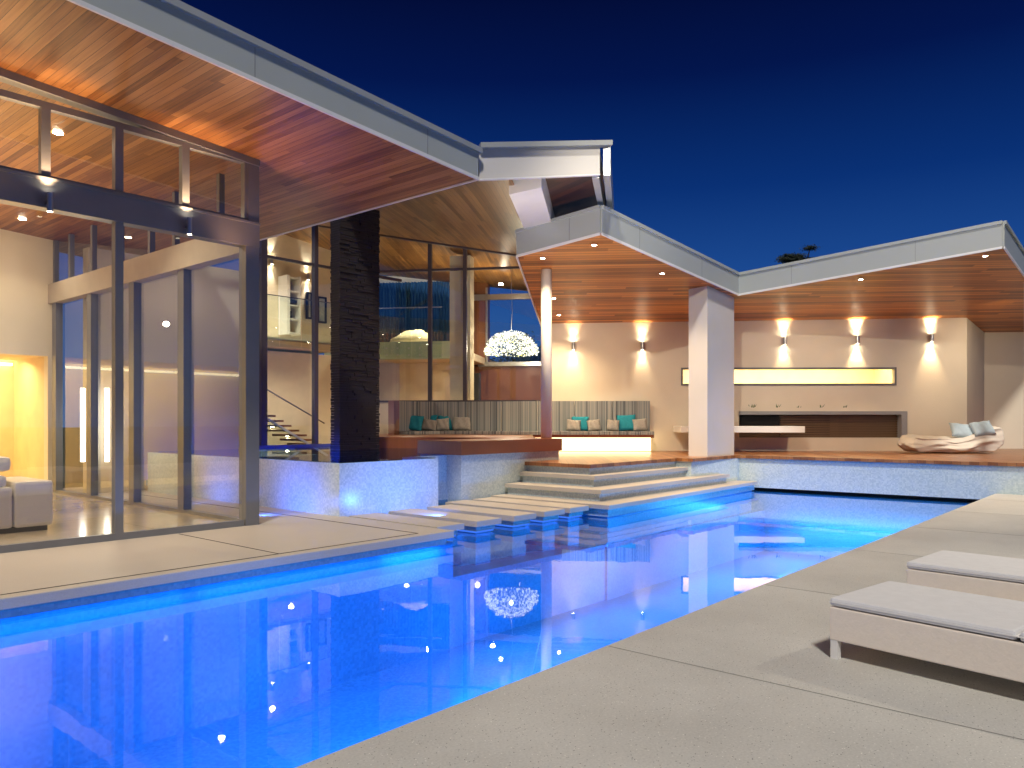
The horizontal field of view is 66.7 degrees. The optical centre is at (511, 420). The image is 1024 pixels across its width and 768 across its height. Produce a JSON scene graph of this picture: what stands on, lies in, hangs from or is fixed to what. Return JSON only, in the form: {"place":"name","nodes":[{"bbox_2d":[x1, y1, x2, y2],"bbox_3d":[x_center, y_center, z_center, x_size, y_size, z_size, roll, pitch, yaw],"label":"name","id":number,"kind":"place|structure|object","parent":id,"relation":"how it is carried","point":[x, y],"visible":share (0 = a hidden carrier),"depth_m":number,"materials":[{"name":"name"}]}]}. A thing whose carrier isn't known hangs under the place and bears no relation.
{"place":"outdoors","nodes":[
{"label":"outdoors","id":0,"kind":"place"},
{"bbox_2d":[63,427,320,487],"bbox_3d":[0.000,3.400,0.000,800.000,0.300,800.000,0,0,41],"label":"ground","id":1,"kind":"structure","parent":0,"point":[72,470],"depth_m":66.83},
{"bbox_2d":[490,340,540,361],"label":"tree","id":2,"kind":"object","parent":1,"relation":"on","point":[527,359],"visible":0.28,"depth_m":45.15,"materials":[{"name":"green plant"}]},
{"bbox_2d":[776,244,822,264],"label":"tree","id":3,"kind":"object","parent":1,"relation":"on","point":[788,258],"visible":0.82,"depth_m":61.55,"materials":[{"name":"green plant"}]},
{"bbox_2d":[0,487,453,610],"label":"terrace","id":4,"kind":"structure","parent":0,"point":[53,567],"depth_m":8.02,"materials":[{"name":"concrete"}]},
{"bbox_2d":[83,247,238,492],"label":"courtyard wall","id":5,"kind":"structure","parent":4,"relation":"on","point":[215,358],"depth_m":15.47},
{"bbox_2d":[0,495,417,594],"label":"terrace drain slots","id":6,"kind":"object","parent":4,"relation":"on","point":[226,543],"visible":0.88,"depth_m":8.13,"materials":[{"name":"grey concrete"}]},
{"bbox_2d":[0,539,445,618],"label":"terrace tile band","id":7,"kind":"object","parent":4,"relation":"attached to","point":[20,611],"visible":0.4,"depth_m":7.13,"materials":[{"name":"blue tile"}]},
{"bbox_2d":[0,0,482,552],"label":"glass house","id":8,"kind":"structure","parent":4,"relation":"on","point":[166,118],"depth_m":9.83,"materials":[{"name":"brown wood"}]},
{"bbox_2d":[0,89,45,176],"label":"clerestory window","id":9,"kind":"structure","parent":8,"relation":"in","point":[38,104],"depth_m":8.20,"materials":[{"name":"grey metal"}]},
{"bbox_2d":[0,456,52,533],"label":"white sofa","id":10,"kind":"object","parent":8,"relation":"on","point":[26,504],"visible":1,"depth_m":9.34,"materials":[{"name":"fabric"}]},
{"bbox_2d":[45,192,52,212],"bbox_3d":[-4.872,-2.293,8.178,0.119,0.200,0.060,0,0,41],"label":"wall lamp","id":11,"kind":"object","parent":8,"relation":"attached to","point":[49,202],"visible":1,"depth_m":8.14,"materials":[{"name":"metal"}]},
{"bbox_2d":[53,131,62,134],"bbox_3d":[-5.548,-3.519,9.500,0.110,0.020,0.108,0,0,41],"label":"downlight","id":12,"kind":"object","parent":8,"relation":"attached to","point":[57,133],"visible":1,"depth_m":9.50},
{"bbox_2d":[80,388,84,461],"bbox_3d":[-7.733,0.077,14.005,0.040,1.322,0.064,0,0,41],"label":"light bar","id":13,"kind":"object","parent":8,"relation":"attached to","point":[82,424],"visible":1,"depth_m":13.99,"materials":[{"name":"white plastic"}]},
{"bbox_2d":[46,102,118,192],"bbox_3d":[-4.722,-2.975,8.545,0.090,0.810,0.751,0,0,41],"label":"clerestory window","id":14,"kind":"structure","parent":8,"relation":"in","point":[50,107],"depth_m":8.54,"materials":[{"name":"grey metal"}]},
{"bbox_2d":[105,388,108,461],"bbox_3d":[-7.460,0.079,14.322,0.040,1.352,0.064,0,0,41],"label":"light bar","id":15,"kind":"object","parent":8,"relation":"attached to","point":[106,424],"visible":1,"depth_m":14.30,"materials":[{"name":"white plastic"}]},
{"bbox_2d":[119,122,185,206],"bbox_3d":[-4.224,-2.975,9.123,0.090,0.810,0.776,0,0,41],"label":"clerestory window","id":16,"kind":"structure","parent":8,"relation":"in","point":[123,128],"depth_m":9.13,"materials":[{"name":"grey metal"}]},
{"bbox_2d":[185,217,191,234],"bbox_3d":[-3.884,-2.329,9.325,0.119,0.200,0.060,0,0,41],"label":"wall lamp","id":17,"kind":"object","parent":8,"relation":"attached to","point":[188,226],"visible":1,"depth_m":9.28,"materials":[{"name":"metal"}]},
{"bbox_2d":[186,142,247,219],"bbox_3d":[-3.703,-2.975,9.727,0.090,0.810,0.818,0,0,41],"label":"clerestory window","id":18,"kind":"structure","parent":8,"relation":"in","point":[244,166],"depth_m":9.76,"materials":[{"name":"grey metal"}]},
{"bbox_2d":[0,499,890,767],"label":"pool basin","id":19,"kind":"object","parent":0,"point":[292,668],"visible":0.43,"depth_m":7.97,"materials":[{"name":"liquid"}]},
{"bbox_2d":[146,446,446,516],"bbox_3d":[-2.729,1.270,15.354,6.220,1.360,6.300,0,0,41],"label":"raised spa","id":20,"kind":"object","parent":19,"relation":"on","point":[354,488],"visible":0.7,"depth_m":12.01,"materials":[{"name":"white tile"}]},
{"bbox_2d":[330,209,379,462],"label":"slate column","id":21,"kind":"structure","parent":20,"relation":"on","point":[355,317],"depth_m":15.44,"materials":[{"name":"black stone"}]},
{"bbox_2d":[349,513,463,540],"bbox_3d":[-1.472,1.661,10.654,1.800,0.618,0.500,0,0,41],"label":"stepping stone","id":22,"kind":"object","parent":19,"relation":"on","point":[440,524],"visible":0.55,"depth_m":10.43,"materials":[{"name":"stone"}]},
{"bbox_2d":[389,508,501,564],"bbox_3d":[-0.989,1.661,11.215,1.800,0.618,0.500,0,0,41],"label":"stepping stone","id":23,"kind":"object","parent":19,"relation":"on","point":[471,543],"visible":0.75,"depth_m":10.74,"materials":[{"name":"tile"}]},
{"bbox_2d":[427,504,535,557],"bbox_3d":[-0.486,1.661,11.798,1.800,0.618,0.500,0,0,41],"label":"stepping stone","id":24,"kind":"object","parent":19,"relation":"on","point":[508,536],"visible":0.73,"depth_m":11.32,"materials":[{"name":"tile"}]},
{"bbox_2d":[418,438,561,501],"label":"timber capped plinth","id":25,"kind":"structure","parent":19,"relation":"on","point":[482,468],"depth_m":13.82,"materials":[{"name":"white tile"}]},
{"bbox_2d":[445,500,564,551],"bbox_3d":[-0.150,1.661,12.419,2.100,0.618,0.500,0,0,41],"label":"stepping stone","id":26,"kind":"object","parent":19,"relation":"on","point":[540,534],"visible":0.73,"depth_m":11.84,"materials":[{"name":"stone"}]},
{"bbox_2d":[472,497,588,545],"bbox_3d":[0.268,1.661,12.903,2.100,0.618,0.500,0,0,41],"label":"stepping stone","id":27,"kind":"object","parent":19,"relation":"on","point":[566,534],"visible":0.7,"depth_m":12.32,"materials":[{"name":"tile"}]},
{"bbox_2d":[491,467,757,600],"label":"stone stairs","id":28,"kind":"structure","parent":19,"relation":"on","point":[609,495],"depth_m":13.40,"materials":[{"name":"stone"}]},
{"bbox_2d":[505,331,540,361],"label":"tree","id":29,"kind":"object","parent":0,"point":[518,346],"visible":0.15,"depth_m":45.73,"materials":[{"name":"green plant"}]},
{"bbox_2d":[516,345,540,361],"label":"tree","id":30,"kind":"object","parent":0,"point":[533,356],"visible":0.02,"depth_m":46.29,"materials":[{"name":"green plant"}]},
{"bbox_2d":[59,0,1023,427],"label":"sky","id":31,"kind":"structure","parent":0,"point":[745,134],"materials":[{"name":"blue"}]},
{"bbox_2d":[295,494,1023,767],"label":"pool deck","id":32,"kind":"structure","parent":0,"point":[607,706],"depth_m":3.74,"materials":[{"name":"concrete"}]},
{"bbox_2d":[610,499,1023,739],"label":"paving joints","id":33,"kind":"object","parent":32,"relation":"on","point":[837,697],"visible":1,"depth_m":4.00,"materials":[{"name":"grey concrete"}]},
{"bbox_2d":[829,581,1023,682],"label":"sun lounger","id":34,"kind":"object","parent":32,"relation":"on","point":[983,634],"visible":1,"depth_m":4.10,"materials":[{"name":"fabric"}]},
{"bbox_2d":[906,550,1023,601],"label":"sun lounger","id":35,"kind":"object","parent":32,"relation":"on","point":[990,575],"visible":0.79,"depth_m":5.36,"materials":[{"name":"fabric"}]},
{"bbox_2d":[321,449,1023,501],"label":"timber deck","id":36,"kind":"structure","parent":0,"point":[973,476],"depth_m":15.83,"materials":[{"name":"brown wood"}]},
{"bbox_2d":[259,140,613,456],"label":"house","id":37,"kind":"structure","parent":36,"relation":"on","point":[461,239],"depth_m":21.35,"materials":[{"name":"brown wood"}]},
{"bbox_2d":[278,275,300,335],"bbox_3d":[-6.533,-3.370,22.835,0.470,1.717,0.460,0,0,41],"label":"bookcase","id":38,"kind":"object","parent":37,"relation":"attached to","point":[286,316],"visible":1,"depth_m":22.74,"materials":[{"name":"white wood"}]},
{"bbox_2d":[267,389,327,455],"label":"staircase","id":39,"kind":"structure","parent":37,"relation":"in","point":[290,431],"depth_m":19.36,"materials":[{"name":"brown wood"}]},
{"bbox_2d":[267,294,329,302],"bbox_3d":[-5.436,-2.450,19.428,0.020,1.251,2.314,0,0,41],"label":"balustrade","id":40,"kind":"object","parent":37,"relation":"attached to","point":[296,298],"visible":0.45,"depth_m":19.42,"materials":[{"name":"grey metal"}]},
{"bbox_2d":[305,292,311,318],"bbox_3d":[-6.151,-3.487,23.569,0.090,0.805,0.198,0,0,41],"label":"picture","id":41,"kind":"object","parent":37,"relation":"attached to","point":[308,308],"visible":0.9,"depth_m":23.52},
{"bbox_2d":[318,296,326,323],"bbox_3d":[-5.859,-3.405,23.908,0.090,0.803,0.329,0,0,41],"label":"picture","id":42,"kind":"object","parent":37,"relation":"attached to","point":[322,312],"visible":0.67,"depth_m":23.93},
{"bbox_2d":[390,329,427,341],"bbox_3d":[-3.258,-2.614,24.593,1.322,0.551,1.230,0,0,41],"label":"pendant lamp","id":43,"kind":"object","parent":37,"relation":"on","point":[413,335],"visible":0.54,"depth_m":24.08,"materials":[{"name":"paint"}]},
{"bbox_2d":[379,306,442,355],"bbox_3d":[-3.617,-2.635,23.313,3.163,1.520,0.070,0,0,9],"label":"balustrade","id":44,"kind":"object","parent":37,"relation":"attached to","point":[412,307],"visible":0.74,"depth_m":23.20,"materials":[{"name":"grey metal"}]},
{"bbox_2d":[379,281,448,341],"bbox_3d":[-4.136,-3.412,27.360,3.927,2.895,0.198,0,0,9],"label":"curtain","id":45,"kind":"object","parent":37,"relation":"hanging from","point":[393,323],"visible":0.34,"depth_m":27.25,"materials":[{"name":"blue fabric"}]},
{"bbox_2d":[474,373,480,399],"bbox_3d":[-1.089,-0.558,23.987,0.214,1.816,0.300,0,0,9],"label":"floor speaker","id":46,"kind":"object","parent":37,"relation":"on","point":[477,386],"visible":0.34,"depth_m":23.84},
{"bbox_2d":[483,269,538,356],"bbox_3d":[-0.023,-3.859,22.548,1.626,3.931,1.605,0,0,41],"label":"chandelier","id":47,"kind":"object","parent":37,"relation":"hanging from","point":[492,343],"visible":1,"depth_m":22.41,"materials":[{"name":"clear white glass"},{"name":"brushed steel"}]},
{"bbox_2d":[378,434,532,459],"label":"bench platform","id":48,"kind":"structure","parent":36,"relation":"on","point":[398,441],"depth_m":16.68,"materials":[{"name":"brown wood"}]},
{"bbox_2d":[388,400,653,450],"bbox_3d":[0.200,0.120,19.946,6.634,1.260,1.597,0,0,2],"label":"striped bench","id":49,"kind":"object","parent":48,"relation":"on","point":[521,417],"visible":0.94,"depth_m":19.78,"materials":[{"name":"fabric"}]},
{"bbox_2d":[409,415,423,430],"bbox_3d":[-2.515,0.058,20.072,0.446,0.423,0.174,7,-15,8],"label":"cushion","id":50,"kind":"object","parent":49,"relation":"on","point":[416,422],"visible":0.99,"depth_m":20.00,"materials":[{"name":"teal fabric"}]},
{"bbox_2d":[422,418,436,430],"bbox_3d":[-2.142,0.112,20.250,0.423,0.312,0.174,10,-15,8],"label":"cushion","id":51,"kind":"object","parent":49,"relation":"on","point":[429,424],"visible":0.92,"depth_m":20.19,"materials":[{"name":"grey fabric"}]},
{"bbox_2d":[430,415,436,419],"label":"cushion","id":52,"kind":"object","parent":49,"relation":"on","point":[433,417],"visible":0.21,"depth_m":20.57,"materials":[{"name":"teal fabric"}]},
{"bbox_2d":[436,418,448,430],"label":"cushion","id":53,"kind":"object","parent":49,"relation":"on","point":[442,424],"visible":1,"depth_m":20.16,"materials":[{"name":"grey fabric"}]},
{"bbox_2d":[437,415,452,429],"bbox_3d":[-1.782,0.046,20.605,0.446,0.446,0.174,-3,-17,9],"label":"cushion","id":54,"kind":"object","parent":49,"relation":"on","point":[443,417],"visible":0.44,"depth_m":20.54,"materials":[{"name":"teal fabric"}]},
{"bbox_2d":[453,417,470,430],"bbox_3d":[-1.310,0.078,20.399,0.490,0.379,0.174,0,-16,9],"label":"cushion","id":55,"kind":"object","parent":49,"relation":"on","point":[462,423],"visible":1,"depth_m":20.33,"materials":[{"name":"grey fabric"}]},
{"bbox_2d":[566,419,580,430],"bbox_3d":[1.554,0.116,19.575,0.364,0.300,0.174,3,-16,2],"label":"cushion","id":56,"kind":"object","parent":49,"relation":"on","point":[573,425],"visible":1,"depth_m":19.51,"materials":[{"name":"grey fabric"}]},
{"bbox_2d":[571,417,588,430],"bbox_3d":[1.730,0.075,19.731,0.450,0.385,0.174,0,-16,2],"label":"cushion","id":57,"kind":"object","parent":49,"relation":"on","point":[583,426],"visible":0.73,"depth_m":19.67,"materials":[{"name":"teal fabric"}]},
{"bbox_2d":[586,419,600,430],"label":"cushion","id":58,"kind":"object","parent":49,"relation":"on","point":[593,425],"visible":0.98,"depth_m":19.50,"materials":[{"name":"grey fabric"}]},
{"bbox_2d":[607,419,619,430],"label":"cushion","id":59,"kind":"object","parent":49,"relation":"on","point":[612,425],"visible":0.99,"depth_m":19.48,"materials":[{"name":"grey fabric"}]},
{"bbox_2d":[616,414,635,430],"bbox_3d":[2.900,0.054,19.682,0.492,0.428,0.174,-3,-16,2],"label":"cushion","id":60,"kind":"object","parent":49,"relation":"on","point":[625,422],"visible":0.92,"depth_m":19.62,"materials":[{"name":"teal fabric"}]},
{"bbox_2d":[632,418,647,430],"bbox_3d":[3.217,0.106,19.528,0.364,0.321,0.174,-5,-16,2],"label":"cushion","id":61,"kind":"object","parent":49,"relation":"on","point":[639,424],"visible":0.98,"depth_m":19.46,"materials":[{"name":"grey fabric"}]},
{"bbox_2d":[515,205,1023,456],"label":"pool pavilion","id":62,"kind":"structure","parent":36,"relation":"on","point":[711,360],"depth_m":19.29,"materials":[{"name":"beige paint"}]},
{"bbox_2d":[673,426,804,432],"bbox_3d":[5.572,0.211,19.238,2.961,0.154,1.050,0,0,2],"label":"floating bench","id":63,"kind":"object","parent":62,"relation":"attached to","point":[762,429],"visible":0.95,"depth_m":18.70,"materials":[{"name":"white"}]},
{"bbox_2d":[783,337,786,344],"bbox_3d":[6.919,-2.023,19.755,0.089,0.200,0.134,0,0,-4],"label":"wall lamp","id":64,"kind":"object","parent":62,"relation":"attached to","point":[784,340],"visible":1,"depth_m":19.70,"materials":[{"name":"metal"}]},
{"bbox_2d":[681,367,896,385],"bbox_3d":[7.038,-1.127,19.854,5.427,0.455,0.130,0,0,2],"label":"slot window","id":65,"kind":"structure","parent":62,"relation":"in","point":[894,369],"depth_m":19.78,"materials":[{"name":"grey metal"}]},
{"bbox_2d":[739,411,906,437],"bbox_3d":[7.905,0.097,19.913,4.210,0.673,0.360,0,0,2],"label":"fireplace recess","id":66,"kind":"object","parent":62,"relation":"attached to","point":[854,424],"visible":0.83,"depth_m":19.96,"materials":[{"name":"grey stone"}]},
{"bbox_2d":[856,335,859,343],"bbox_3d":[8.746,-2.052,19.700,0.089,0.200,0.134,0,0,-4],"label":"wall lamp","id":67,"kind":"object","parent":62,"relation":"attached to","point":[858,339],"visible":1,"depth_m":19.65,"materials":[{"name":"metal"}]},
{"bbox_2d":[929,334,933,341],"bbox_3d":[10.595,-2.089,19.645,0.089,0.200,0.134,0,0,-4],"label":"wall lamp","id":68,"kind":"object","parent":62,"relation":"attached to","point":[931,338],"visible":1,"depth_m":19.59,"materials":[{"name":"metal"}]},
{"bbox_2d":[898,426,1003,452],"bbox_3d":[10.484,0.441,18.602,2.418,0.658,0.995,0,0,1],"label":"daybed","id":69,"kind":"object","parent":36,"relation":"on","point":[944,444],"visible":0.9,"depth_m":18.20,"materials":[{"name":"fabric"}]},
{"bbox_2d":[949,423,973,437],"bbox_3d":[10.700,0.246,18.426,0.620,0.400,0.204,7,-34,2],"label":"pillow","id":70,"kind":"object","parent":69,"relation":"on","point":[958,430],"visible":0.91,"depth_m":18.34,"materials":[{"name":"white fabric"}]},
{"bbox_2d":[968,421,995,436],"bbox_3d":[11.056,0.186,18.275,0.500,0.400,0.204,-7,-35,2],"label":"pillow","id":71,"kind":"object","parent":69,"relation":"on","point":[982,428],"visible":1,"depth_m":18.19,"materials":[{"name":"white fabric"}]},
{"bbox_2d":[530,490,972,533],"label":"pool water","id":72,"kind":"structure","parent":0,"point":[813,511],"depth_m":12.90,"materials":[{"name":"blue liquid"}]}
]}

